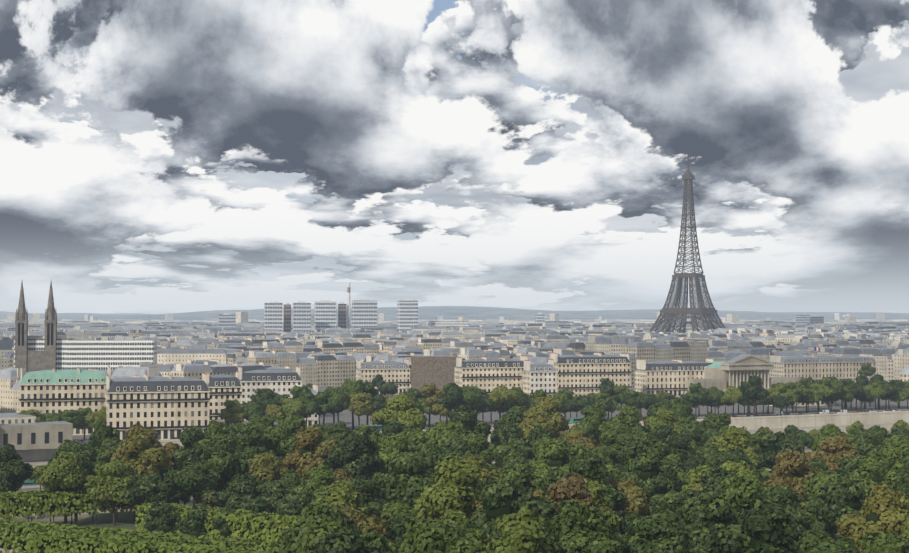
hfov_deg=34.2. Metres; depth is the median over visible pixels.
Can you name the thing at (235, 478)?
tree
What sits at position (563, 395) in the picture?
tree
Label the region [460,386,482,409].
tree
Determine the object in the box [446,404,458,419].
tree
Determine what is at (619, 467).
tree
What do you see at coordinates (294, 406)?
tree
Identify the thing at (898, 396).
tree
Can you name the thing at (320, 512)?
tree
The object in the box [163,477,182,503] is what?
tree
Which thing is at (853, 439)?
tree
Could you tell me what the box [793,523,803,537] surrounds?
tree
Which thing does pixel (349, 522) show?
tree
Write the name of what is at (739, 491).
tree
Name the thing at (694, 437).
tree
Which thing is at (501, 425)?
tree
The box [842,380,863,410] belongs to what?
tree
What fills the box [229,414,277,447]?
tree
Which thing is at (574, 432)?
tree
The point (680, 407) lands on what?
tree
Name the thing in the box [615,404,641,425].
tree
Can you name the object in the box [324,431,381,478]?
tree
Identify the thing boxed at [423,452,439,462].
tree
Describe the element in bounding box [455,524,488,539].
tree
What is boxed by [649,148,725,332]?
eiffel tower
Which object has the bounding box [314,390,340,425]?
tree
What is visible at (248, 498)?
tree
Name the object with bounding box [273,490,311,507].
tree
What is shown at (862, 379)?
tree
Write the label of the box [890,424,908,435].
tree
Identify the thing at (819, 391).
tree
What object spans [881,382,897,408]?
tree
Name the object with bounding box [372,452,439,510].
tree
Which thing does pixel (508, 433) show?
tree
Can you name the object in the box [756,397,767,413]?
tree
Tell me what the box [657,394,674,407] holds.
tree
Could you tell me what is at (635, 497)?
tree
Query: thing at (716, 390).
tree
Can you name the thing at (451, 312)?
hills
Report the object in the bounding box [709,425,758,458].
tree
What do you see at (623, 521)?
tree
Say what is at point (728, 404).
tree
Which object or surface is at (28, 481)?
vehicle
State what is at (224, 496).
tree
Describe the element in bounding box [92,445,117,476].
tree
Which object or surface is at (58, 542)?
clipped limes
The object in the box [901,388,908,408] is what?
tree
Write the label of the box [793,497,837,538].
tree
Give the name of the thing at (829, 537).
tree
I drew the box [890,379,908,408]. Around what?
tree
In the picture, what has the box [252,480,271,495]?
tree
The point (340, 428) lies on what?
tree
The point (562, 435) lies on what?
tree
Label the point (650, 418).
tree
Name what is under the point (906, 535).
tree
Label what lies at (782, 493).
tree
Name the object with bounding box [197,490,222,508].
tree
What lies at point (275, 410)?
tree
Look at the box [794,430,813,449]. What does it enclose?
tree
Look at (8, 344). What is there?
invalides nave
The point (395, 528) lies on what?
tree
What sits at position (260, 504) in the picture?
tree
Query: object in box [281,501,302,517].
tree
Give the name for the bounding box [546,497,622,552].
tree
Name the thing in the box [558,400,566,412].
tree
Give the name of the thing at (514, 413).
tree
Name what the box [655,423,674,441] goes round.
tree
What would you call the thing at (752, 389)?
tree
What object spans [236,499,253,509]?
tree
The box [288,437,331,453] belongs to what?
tree
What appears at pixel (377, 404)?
tree
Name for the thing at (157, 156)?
sky
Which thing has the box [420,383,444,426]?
tree
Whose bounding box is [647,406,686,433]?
tree
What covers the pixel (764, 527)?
tree
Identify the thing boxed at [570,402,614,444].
tree
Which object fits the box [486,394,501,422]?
tree
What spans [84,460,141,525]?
tree
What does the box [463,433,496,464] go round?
tree
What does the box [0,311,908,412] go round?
city blocks
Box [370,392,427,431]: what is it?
tree
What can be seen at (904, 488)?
tree
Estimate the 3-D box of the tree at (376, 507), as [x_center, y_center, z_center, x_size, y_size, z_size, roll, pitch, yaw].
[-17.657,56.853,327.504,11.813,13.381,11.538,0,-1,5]
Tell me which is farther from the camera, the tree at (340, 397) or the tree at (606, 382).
the tree at (606, 382)
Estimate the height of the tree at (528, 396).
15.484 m
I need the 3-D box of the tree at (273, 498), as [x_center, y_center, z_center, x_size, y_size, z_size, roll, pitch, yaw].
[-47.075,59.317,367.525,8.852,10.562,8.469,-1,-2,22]
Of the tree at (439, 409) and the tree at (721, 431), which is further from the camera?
the tree at (439, 409)
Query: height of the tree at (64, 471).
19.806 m
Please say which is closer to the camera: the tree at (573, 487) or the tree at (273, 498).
the tree at (573, 487)
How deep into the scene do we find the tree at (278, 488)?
372.15 m
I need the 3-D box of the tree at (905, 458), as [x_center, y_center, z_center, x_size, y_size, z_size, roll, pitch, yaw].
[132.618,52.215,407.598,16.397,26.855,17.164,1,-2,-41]
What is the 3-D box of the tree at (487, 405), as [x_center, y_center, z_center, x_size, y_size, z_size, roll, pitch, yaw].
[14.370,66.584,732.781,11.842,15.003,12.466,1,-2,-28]
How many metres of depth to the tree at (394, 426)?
478.94 m
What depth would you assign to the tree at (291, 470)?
443.81 m
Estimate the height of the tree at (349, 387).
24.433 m
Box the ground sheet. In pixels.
[0,385,908,547]
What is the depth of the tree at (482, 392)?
737.26 m
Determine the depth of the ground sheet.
790.78 m
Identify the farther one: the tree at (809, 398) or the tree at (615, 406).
the tree at (809, 398)
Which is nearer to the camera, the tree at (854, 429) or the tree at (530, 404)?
the tree at (854, 429)
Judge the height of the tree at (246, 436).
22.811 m
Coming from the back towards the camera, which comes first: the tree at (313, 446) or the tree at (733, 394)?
the tree at (733, 394)
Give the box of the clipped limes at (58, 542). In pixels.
[25,530,267,552]
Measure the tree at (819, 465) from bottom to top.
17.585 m
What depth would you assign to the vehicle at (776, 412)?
807.55 m
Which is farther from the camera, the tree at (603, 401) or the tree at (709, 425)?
the tree at (603, 401)
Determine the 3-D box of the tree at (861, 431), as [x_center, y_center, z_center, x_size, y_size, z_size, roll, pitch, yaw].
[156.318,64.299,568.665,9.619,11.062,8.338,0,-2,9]
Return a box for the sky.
[0,0,908,313]
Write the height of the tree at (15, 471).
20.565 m
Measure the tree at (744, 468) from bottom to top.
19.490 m
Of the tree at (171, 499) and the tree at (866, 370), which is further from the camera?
the tree at (866, 370)
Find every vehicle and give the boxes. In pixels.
[24,479,35,482]
[370,425,382,430]
[570,417,581,423]
[773,411,782,414]
[819,410,828,413]
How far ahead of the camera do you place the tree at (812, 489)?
347.14 m
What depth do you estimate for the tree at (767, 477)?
382.97 m
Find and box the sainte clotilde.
[15,282,56,371]
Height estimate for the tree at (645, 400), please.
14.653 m
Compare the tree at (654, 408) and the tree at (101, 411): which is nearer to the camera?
the tree at (654, 408)
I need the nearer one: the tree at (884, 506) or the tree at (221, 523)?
the tree at (884, 506)
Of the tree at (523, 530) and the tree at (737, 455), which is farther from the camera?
the tree at (737, 455)
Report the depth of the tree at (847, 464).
394.58 m
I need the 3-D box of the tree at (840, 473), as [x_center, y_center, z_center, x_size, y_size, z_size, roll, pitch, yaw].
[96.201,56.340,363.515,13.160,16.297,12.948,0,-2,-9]
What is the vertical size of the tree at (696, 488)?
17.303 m
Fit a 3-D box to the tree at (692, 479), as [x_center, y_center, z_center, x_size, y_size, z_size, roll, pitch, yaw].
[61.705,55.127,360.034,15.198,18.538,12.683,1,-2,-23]
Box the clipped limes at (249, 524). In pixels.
[134,502,299,546]
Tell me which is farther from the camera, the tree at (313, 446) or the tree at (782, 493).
the tree at (313, 446)
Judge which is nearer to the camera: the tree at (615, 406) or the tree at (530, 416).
the tree at (530, 416)
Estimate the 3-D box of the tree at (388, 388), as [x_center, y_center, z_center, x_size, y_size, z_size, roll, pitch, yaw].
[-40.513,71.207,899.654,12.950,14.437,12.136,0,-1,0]
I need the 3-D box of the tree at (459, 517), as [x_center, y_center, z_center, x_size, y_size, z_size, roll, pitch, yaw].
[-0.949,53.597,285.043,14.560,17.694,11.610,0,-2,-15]
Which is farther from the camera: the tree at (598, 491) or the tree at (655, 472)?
the tree at (655, 472)
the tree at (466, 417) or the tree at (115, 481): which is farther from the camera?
the tree at (466, 417)
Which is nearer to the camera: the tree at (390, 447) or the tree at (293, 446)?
the tree at (390, 447)
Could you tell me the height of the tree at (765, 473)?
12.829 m
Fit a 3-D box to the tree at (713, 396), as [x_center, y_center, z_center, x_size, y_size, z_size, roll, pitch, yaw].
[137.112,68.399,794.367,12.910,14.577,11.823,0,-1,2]
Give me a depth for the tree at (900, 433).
561.61 m
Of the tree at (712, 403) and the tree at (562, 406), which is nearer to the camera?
the tree at (562, 406)
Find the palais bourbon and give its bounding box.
[688,354,800,391]
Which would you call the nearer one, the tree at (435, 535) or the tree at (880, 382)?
the tree at (435, 535)
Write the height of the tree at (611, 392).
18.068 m
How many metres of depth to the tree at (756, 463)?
420.84 m
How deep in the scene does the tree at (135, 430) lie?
412.12 m
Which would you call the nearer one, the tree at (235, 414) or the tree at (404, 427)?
the tree at (404, 427)
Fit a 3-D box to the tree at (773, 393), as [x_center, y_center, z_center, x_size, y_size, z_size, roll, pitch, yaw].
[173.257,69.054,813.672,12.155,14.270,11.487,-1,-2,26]
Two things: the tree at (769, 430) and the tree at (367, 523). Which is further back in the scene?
the tree at (769, 430)
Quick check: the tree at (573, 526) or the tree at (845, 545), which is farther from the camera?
the tree at (573, 526)
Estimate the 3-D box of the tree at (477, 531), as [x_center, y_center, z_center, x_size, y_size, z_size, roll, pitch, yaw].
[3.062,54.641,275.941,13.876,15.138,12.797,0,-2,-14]
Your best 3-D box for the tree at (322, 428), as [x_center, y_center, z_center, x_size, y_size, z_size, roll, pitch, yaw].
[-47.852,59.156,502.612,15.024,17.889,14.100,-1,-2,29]
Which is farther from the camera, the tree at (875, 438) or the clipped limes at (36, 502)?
the tree at (875, 438)
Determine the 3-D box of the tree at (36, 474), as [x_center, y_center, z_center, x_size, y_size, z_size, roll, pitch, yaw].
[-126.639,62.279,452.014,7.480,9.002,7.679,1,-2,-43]
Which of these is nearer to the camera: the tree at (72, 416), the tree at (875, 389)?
the tree at (72, 416)
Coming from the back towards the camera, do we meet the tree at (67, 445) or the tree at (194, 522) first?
the tree at (67, 445)
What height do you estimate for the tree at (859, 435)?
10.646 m
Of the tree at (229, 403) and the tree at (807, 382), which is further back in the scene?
the tree at (807, 382)
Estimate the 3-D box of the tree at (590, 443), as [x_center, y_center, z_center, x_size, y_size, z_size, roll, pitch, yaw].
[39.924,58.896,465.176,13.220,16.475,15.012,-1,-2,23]
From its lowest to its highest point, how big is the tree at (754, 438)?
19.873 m
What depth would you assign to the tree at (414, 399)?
711.23 m
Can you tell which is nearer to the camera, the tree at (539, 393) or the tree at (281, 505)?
the tree at (281, 505)
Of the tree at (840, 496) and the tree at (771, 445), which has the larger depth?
the tree at (771, 445)
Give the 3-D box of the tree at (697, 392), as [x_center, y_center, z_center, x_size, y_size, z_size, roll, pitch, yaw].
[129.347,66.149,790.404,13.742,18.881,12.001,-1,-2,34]
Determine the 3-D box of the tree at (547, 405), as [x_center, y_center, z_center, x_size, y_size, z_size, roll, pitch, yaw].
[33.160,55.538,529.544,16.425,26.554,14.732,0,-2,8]
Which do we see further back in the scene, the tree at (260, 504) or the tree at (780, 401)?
the tree at (780, 401)
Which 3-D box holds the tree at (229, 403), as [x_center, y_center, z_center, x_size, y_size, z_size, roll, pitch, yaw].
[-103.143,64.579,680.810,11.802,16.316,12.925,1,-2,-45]
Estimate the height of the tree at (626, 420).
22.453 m
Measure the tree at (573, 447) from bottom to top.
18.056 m
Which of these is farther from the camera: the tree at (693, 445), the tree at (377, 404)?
the tree at (377, 404)
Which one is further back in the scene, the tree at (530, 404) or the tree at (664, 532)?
the tree at (530, 404)
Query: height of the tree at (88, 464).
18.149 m
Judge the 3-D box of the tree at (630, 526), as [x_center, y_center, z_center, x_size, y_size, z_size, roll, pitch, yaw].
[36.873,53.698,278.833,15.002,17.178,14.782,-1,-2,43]
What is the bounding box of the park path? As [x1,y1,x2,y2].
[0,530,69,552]
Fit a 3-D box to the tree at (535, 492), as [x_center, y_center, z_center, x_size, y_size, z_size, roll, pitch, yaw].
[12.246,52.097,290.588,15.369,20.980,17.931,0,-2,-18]
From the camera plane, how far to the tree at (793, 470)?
362.86 m
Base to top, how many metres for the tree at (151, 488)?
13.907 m
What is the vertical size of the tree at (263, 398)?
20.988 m
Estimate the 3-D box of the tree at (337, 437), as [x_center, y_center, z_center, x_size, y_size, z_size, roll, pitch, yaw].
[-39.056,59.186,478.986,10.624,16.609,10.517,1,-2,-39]
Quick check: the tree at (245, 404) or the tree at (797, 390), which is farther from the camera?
the tree at (797, 390)
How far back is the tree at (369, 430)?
494.30 m
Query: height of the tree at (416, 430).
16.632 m
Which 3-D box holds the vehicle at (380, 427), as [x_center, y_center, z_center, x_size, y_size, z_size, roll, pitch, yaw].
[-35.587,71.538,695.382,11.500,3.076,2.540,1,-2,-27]
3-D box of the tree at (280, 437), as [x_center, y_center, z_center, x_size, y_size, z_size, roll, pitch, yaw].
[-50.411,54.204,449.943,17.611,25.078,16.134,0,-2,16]
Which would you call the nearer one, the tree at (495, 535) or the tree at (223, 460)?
the tree at (495, 535)
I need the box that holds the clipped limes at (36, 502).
[0,487,153,524]
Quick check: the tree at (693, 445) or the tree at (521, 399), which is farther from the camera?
the tree at (521, 399)
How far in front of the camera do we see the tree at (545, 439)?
430.75 m
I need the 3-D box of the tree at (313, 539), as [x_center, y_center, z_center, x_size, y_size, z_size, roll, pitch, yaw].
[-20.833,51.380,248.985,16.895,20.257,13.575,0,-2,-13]
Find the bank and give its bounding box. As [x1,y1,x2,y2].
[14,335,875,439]
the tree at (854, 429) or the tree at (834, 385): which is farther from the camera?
the tree at (834, 385)
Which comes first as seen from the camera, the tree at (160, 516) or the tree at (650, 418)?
the tree at (160, 516)
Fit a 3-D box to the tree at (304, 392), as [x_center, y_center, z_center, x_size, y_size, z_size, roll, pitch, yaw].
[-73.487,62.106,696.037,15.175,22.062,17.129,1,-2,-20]
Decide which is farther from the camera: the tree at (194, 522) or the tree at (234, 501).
the tree at (234, 501)
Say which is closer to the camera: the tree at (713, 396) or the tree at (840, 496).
the tree at (840, 496)
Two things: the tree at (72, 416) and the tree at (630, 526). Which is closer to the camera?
the tree at (630, 526)
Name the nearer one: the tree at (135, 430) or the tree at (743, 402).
the tree at (135, 430)
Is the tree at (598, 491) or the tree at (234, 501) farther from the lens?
the tree at (234, 501)
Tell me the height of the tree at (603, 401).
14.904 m
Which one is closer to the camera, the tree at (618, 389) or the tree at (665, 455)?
the tree at (665, 455)
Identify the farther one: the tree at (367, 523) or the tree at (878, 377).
the tree at (878, 377)
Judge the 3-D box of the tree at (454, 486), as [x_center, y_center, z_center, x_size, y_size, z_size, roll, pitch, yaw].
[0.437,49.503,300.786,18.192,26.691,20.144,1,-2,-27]
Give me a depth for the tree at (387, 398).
713.76 m
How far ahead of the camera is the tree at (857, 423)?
610.88 m
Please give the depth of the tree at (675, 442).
421.17 m
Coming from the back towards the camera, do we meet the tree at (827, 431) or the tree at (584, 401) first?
the tree at (584, 401)
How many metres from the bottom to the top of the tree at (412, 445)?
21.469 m
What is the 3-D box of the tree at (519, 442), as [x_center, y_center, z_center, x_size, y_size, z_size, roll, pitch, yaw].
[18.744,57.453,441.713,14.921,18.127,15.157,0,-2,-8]
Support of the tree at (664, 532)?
on the ground sheet
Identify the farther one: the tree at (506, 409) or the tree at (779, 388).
the tree at (779, 388)
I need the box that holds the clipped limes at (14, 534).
[0,518,275,552]
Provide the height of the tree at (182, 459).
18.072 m
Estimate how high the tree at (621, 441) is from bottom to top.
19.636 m
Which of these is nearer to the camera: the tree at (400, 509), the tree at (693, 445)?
the tree at (400, 509)
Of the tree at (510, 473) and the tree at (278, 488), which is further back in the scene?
the tree at (278, 488)
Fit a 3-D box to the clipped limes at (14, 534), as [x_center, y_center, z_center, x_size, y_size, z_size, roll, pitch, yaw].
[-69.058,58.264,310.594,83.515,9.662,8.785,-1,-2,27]
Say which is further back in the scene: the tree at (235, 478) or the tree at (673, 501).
the tree at (235, 478)
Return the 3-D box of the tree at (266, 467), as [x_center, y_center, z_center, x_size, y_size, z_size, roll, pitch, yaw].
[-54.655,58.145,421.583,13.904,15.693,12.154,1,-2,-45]
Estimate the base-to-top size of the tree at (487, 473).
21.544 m
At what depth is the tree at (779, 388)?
815.11 m
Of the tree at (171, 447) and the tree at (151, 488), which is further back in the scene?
the tree at (171, 447)
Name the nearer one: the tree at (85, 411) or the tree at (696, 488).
the tree at (696, 488)
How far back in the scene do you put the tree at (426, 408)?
713.62 m
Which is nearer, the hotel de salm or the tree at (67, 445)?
the tree at (67, 445)
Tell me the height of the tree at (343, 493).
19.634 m
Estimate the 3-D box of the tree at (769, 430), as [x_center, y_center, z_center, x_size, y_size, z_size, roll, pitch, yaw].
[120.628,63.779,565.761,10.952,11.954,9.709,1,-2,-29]
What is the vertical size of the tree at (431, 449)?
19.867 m
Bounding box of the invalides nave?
[0,339,13,349]
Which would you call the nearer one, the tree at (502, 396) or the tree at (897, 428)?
the tree at (897, 428)
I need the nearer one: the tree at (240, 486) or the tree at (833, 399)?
the tree at (240, 486)
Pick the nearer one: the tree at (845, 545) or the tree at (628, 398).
the tree at (845, 545)
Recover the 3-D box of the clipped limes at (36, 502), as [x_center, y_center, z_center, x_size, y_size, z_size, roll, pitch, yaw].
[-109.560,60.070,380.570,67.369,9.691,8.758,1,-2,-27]
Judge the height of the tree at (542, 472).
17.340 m
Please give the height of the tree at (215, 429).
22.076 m
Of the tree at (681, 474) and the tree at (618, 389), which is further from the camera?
the tree at (618, 389)
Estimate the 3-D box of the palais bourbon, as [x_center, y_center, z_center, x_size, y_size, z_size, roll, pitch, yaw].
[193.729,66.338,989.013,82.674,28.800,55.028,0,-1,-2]
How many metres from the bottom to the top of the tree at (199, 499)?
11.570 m
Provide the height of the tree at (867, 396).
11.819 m
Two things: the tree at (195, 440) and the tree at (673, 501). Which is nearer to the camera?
the tree at (673, 501)
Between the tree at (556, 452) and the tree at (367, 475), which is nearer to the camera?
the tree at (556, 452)
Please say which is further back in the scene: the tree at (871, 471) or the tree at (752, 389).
the tree at (752, 389)
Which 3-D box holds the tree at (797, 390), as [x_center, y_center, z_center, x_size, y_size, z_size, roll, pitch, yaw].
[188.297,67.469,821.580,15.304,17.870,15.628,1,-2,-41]
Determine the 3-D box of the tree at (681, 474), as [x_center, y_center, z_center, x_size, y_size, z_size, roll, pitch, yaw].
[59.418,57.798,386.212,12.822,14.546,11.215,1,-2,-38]
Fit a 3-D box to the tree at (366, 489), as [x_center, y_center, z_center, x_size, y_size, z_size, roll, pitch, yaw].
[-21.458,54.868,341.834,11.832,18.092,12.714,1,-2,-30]
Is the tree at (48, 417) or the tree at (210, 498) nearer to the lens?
the tree at (210, 498)
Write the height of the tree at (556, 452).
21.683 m
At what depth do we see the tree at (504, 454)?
402.83 m
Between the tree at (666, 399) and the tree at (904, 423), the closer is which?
the tree at (904, 423)
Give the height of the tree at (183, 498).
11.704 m
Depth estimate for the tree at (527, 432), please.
504.93 m
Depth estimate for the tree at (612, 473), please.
353.57 m
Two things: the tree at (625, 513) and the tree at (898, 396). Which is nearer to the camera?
the tree at (625, 513)
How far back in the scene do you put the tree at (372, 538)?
237.07 m
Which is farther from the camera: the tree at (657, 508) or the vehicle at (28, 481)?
the vehicle at (28, 481)
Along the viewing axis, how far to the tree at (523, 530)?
234.23 m
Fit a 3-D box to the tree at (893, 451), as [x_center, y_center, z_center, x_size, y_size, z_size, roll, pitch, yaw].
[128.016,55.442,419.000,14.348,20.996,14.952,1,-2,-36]
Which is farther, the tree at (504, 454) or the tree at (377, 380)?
the tree at (377, 380)
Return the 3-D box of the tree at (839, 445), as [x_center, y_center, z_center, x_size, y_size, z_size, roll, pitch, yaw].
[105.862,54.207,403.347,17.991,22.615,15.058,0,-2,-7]
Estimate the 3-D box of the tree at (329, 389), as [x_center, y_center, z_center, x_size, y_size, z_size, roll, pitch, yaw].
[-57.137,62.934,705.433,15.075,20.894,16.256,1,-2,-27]
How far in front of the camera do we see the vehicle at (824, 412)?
816.62 m
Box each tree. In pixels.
[0,443,33,519]
[17,409,44,421]
[28,465,41,489]
[36,450,88,523]
[40,413,60,421]
[48,439,97,466]
[56,454,96,520]
[58,409,85,428]
[78,407,93,439]
[81,422,123,452]
[83,412,104,431]
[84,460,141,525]
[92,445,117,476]
[96,406,105,425]
[110,423,174,510]
[119,433,167,516]
[124,473,177,505]
[144,501,184,532]
[162,450,201,504]
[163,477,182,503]
[164,442,179,468]
[167,462,217,505]
[173,490,190,502]
[175,425,216,462]
[176,505,210,536]
[195,486,220,503]
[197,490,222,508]
[204,419,230,438]
[205,436,249,485]
[211,505,234,539]
[214,488,232,512]
[218,473,257,492]
[219,494,242,537]
[220,399,244,427]
[223,406,246,423]
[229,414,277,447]
[231,423,265,460]
[231,479,256,497]
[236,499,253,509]
[240,494,255,500]
[242,401,255,406]
[242,404,266,420]
[245,452,289,483]
[245,496,276,542]
[250,388,289,409]
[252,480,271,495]
[261,481,289,498]
[262,413,305,456]
[262,494,278,503]
[263,404,283,420]
[264,450,288,478]
[268,499,346,552]
[272,472,299,489]
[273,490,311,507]
[273,499,298,513]
[279,398,304,414]
[281,425,338,479]
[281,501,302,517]
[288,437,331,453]
[289,467,295,473]
[290,385,314,399]
[290,463,339,504]
[293,519,343,552]
[296,398,319,425]
[306,383,318,391]
[310,424,327,435]
[312,480,370,515]
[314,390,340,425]
[315,526,394,552]
[322,421,349,436]
[324,386,343,423]
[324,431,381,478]
[326,433,343,442]
[328,390,349,421]
[331,505,389,538]
[332,379,367,428]
[332,468,353,480]
[336,508,364,531]
[339,524,389,550]
[347,393,372,426]
[350,424,379,477]
[350,474,390,505]
[361,381,385,424]
[362,473,372,478]
[365,502,384,518]
[367,397,384,424]
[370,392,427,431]
[371,433,411,476]
[372,374,384,386]
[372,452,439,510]
[374,432,423,453]
[376,395,390,424]
[377,381,398,394]
[377,502,419,519]
[380,514,409,547]
[381,420,413,435]
[387,539,396,552]
[396,517,494,552]
[401,423,408,430]
[403,420,465,447]
[405,388,426,398]
[407,393,421,408]
[408,427,422,432]
[411,454,488,523]
[412,442,443,457]
[416,398,431,414]
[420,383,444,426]
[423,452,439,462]
[431,402,448,420]
[436,382,463,420]
[437,453,474,464]
[440,437,477,454]
[440,509,469,527]
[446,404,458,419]
[446,405,491,441]
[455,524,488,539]
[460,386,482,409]
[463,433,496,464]
[463,455,500,486]
[464,477,556,535]
[466,528,489,537]
[469,488,542,516]
[476,388,488,418]
[476,395,495,421]
[476,506,560,552]
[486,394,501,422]
[488,385,518,418]
[488,444,529,472]
[490,420,515,442]
[490,529,503,539]
[492,425,524,446]
[493,405,528,429]
[494,446,537,465]
[498,462,547,498]
[501,406,519,412]
[501,459,539,475]
[503,438,533,450]
[506,386,528,406]
[518,409,547,439]
[519,393,532,405]
[521,400,535,408]
[522,421,551,442]
[527,424,554,446]
[529,438,573,468]
[530,394,569,431]
[531,389,551,402]
[532,435,566,451]
[534,465,549,478]
[545,449,625,510]
[545,473,617,532]
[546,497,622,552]
[552,389,578,419]
[552,430,567,437]
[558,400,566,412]
[560,430,588,438]
[563,399,579,417]
[563,426,595,442]
[564,437,596,450]
[567,443,608,464]
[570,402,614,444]
[574,395,594,411]
[584,479,622,533]
[590,392,611,409]
[592,424,621,465]
[596,509,621,547]
[599,378,614,388]
[600,385,619,419]
[603,431,633,465]
[603,477,647,514]
[604,400,620,418]
[604,467,641,492]
[608,407,643,433]
[613,463,625,473]
[614,384,631,406]
[614,509,637,534]
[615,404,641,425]
[615,514,658,542]
[616,431,658,471]
[618,390,639,407]
[618,514,640,534]
[620,509,713,552]
[625,451,680,495]
[634,392,652,418]
[640,485,663,516]
[643,401,668,422]
[644,398,657,409]
[644,415,655,427]
[646,441,684,469]
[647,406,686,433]
[650,503,666,514]
[655,391,673,398]
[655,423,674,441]
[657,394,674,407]
[659,489,695,522]
[664,431,705,472]
[669,398,696,419]
[675,416,697,428]
[675,469,687,492]
[679,429,705,447]
[680,394,697,407]
[680,489,737,547]
[682,463,710,492]
[684,382,708,414]
[685,465,735,495]
[687,441,699,450]
[692,477,702,492]
[694,411,730,440]
[695,444,725,466]
[697,390,720,414]
[702,425,735,446]
[705,499,803,552]
[706,393,725,414]
[709,386,723,411]
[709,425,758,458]
[711,448,763,482]
[713,394,727,414]
[718,472,775,524]
[720,460,759,481]
[723,386,742,415]
[724,403,734,412]
[738,399,756,414]
[739,375,769,416]
[747,429,770,468]
[749,457,765,471]
[753,431,801,468]
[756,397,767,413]
[759,427,774,433]
[759,470,769,476]
[759,485,771,490]
[762,449,815,500]
[762,466,775,481]
[766,389,778,413]
[770,395,790,415]
[770,485,802,512]
[774,383,792,411]
[784,382,807,413]
[784,425,803,440]
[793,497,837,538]
[793,501,807,528]
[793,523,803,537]
[793,531,829,552]
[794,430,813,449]
[798,390,814,412]
[799,377,817,388]
[802,472,868,537]
[804,433,864,470]
[806,535,859,552]
[807,383,830,410]
[808,458,834,474]
[810,428,820,436]
[811,425,857,453]
[813,475,864,528]
[816,532,833,539]
[821,376,843,411]
[823,396,839,410]
[828,471,848,536]
[832,387,853,409]
[833,455,866,474]
[836,483,908,551]
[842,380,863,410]
[846,421,864,433]
[846,425,863,434]
[846,433,859,449]
[847,451,908,502]
[852,429,867,435]
[855,375,868,406]
[856,425,891,455]
[856,433,865,438]
[857,363,875,376]
[858,390,874,408]
[859,531,908,552]
[863,382,885,409]
[867,374,889,407]
[869,380,892,408]
[880,434,908,474]
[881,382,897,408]
[887,425,907,437]
[888,430,906,436]
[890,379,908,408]
[890,391,905,408]
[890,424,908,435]
[891,420,908,430]
[895,483,908,499]
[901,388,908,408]
[901,429,908,473]
[902,521,908,552]
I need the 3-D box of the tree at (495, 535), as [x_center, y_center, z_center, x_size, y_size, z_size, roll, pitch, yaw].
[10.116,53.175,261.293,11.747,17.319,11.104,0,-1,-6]
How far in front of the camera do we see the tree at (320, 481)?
363.48 m
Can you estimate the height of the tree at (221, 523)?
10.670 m
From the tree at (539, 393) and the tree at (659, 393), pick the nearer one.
the tree at (539, 393)
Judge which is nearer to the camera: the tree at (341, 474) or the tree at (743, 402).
the tree at (341, 474)
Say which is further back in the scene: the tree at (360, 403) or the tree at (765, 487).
the tree at (360, 403)
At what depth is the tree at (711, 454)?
424.85 m
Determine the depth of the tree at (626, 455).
416.82 m
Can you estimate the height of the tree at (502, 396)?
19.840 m
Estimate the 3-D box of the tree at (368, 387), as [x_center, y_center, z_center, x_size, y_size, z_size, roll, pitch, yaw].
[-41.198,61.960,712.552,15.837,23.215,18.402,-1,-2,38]
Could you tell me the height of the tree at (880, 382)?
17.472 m
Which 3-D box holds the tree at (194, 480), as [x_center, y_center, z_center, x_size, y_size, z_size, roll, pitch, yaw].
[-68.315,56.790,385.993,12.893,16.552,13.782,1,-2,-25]
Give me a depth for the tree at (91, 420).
642.65 m
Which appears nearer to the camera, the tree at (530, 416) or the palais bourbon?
the tree at (530, 416)
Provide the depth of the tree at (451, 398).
720.02 m
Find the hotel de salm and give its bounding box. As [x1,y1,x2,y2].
[0,413,72,449]
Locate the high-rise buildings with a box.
[219,283,823,331]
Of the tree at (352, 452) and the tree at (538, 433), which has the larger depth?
the tree at (538, 433)
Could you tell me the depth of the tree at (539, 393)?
746.09 m
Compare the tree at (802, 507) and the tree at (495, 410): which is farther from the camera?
the tree at (495, 410)
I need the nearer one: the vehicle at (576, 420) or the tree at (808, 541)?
the tree at (808, 541)
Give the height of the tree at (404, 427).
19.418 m
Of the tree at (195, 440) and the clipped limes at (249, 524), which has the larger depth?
the tree at (195, 440)
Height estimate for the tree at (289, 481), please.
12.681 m
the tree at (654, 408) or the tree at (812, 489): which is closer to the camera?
the tree at (812, 489)
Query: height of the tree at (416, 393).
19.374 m
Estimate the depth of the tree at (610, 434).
457.30 m
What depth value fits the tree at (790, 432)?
597.20 m
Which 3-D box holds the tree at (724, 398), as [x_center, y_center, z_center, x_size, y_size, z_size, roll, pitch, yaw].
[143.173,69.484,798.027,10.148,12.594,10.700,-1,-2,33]
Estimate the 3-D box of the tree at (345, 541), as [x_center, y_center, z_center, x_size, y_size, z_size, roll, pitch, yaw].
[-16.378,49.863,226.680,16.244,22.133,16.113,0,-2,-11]
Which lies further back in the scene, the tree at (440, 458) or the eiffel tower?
the eiffel tower
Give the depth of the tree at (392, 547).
265.72 m
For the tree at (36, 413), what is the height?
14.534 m
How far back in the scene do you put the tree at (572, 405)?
753.65 m
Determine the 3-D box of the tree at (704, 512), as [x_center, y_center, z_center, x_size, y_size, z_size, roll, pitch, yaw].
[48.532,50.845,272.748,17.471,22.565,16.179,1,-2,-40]
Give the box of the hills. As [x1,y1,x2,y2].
[0,306,908,319]
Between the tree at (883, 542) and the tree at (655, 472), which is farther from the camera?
the tree at (655, 472)
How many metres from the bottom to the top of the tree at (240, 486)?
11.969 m
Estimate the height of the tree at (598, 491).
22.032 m
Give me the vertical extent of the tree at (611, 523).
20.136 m
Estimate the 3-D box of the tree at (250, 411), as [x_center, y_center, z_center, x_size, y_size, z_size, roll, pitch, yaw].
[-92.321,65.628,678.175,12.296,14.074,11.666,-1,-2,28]

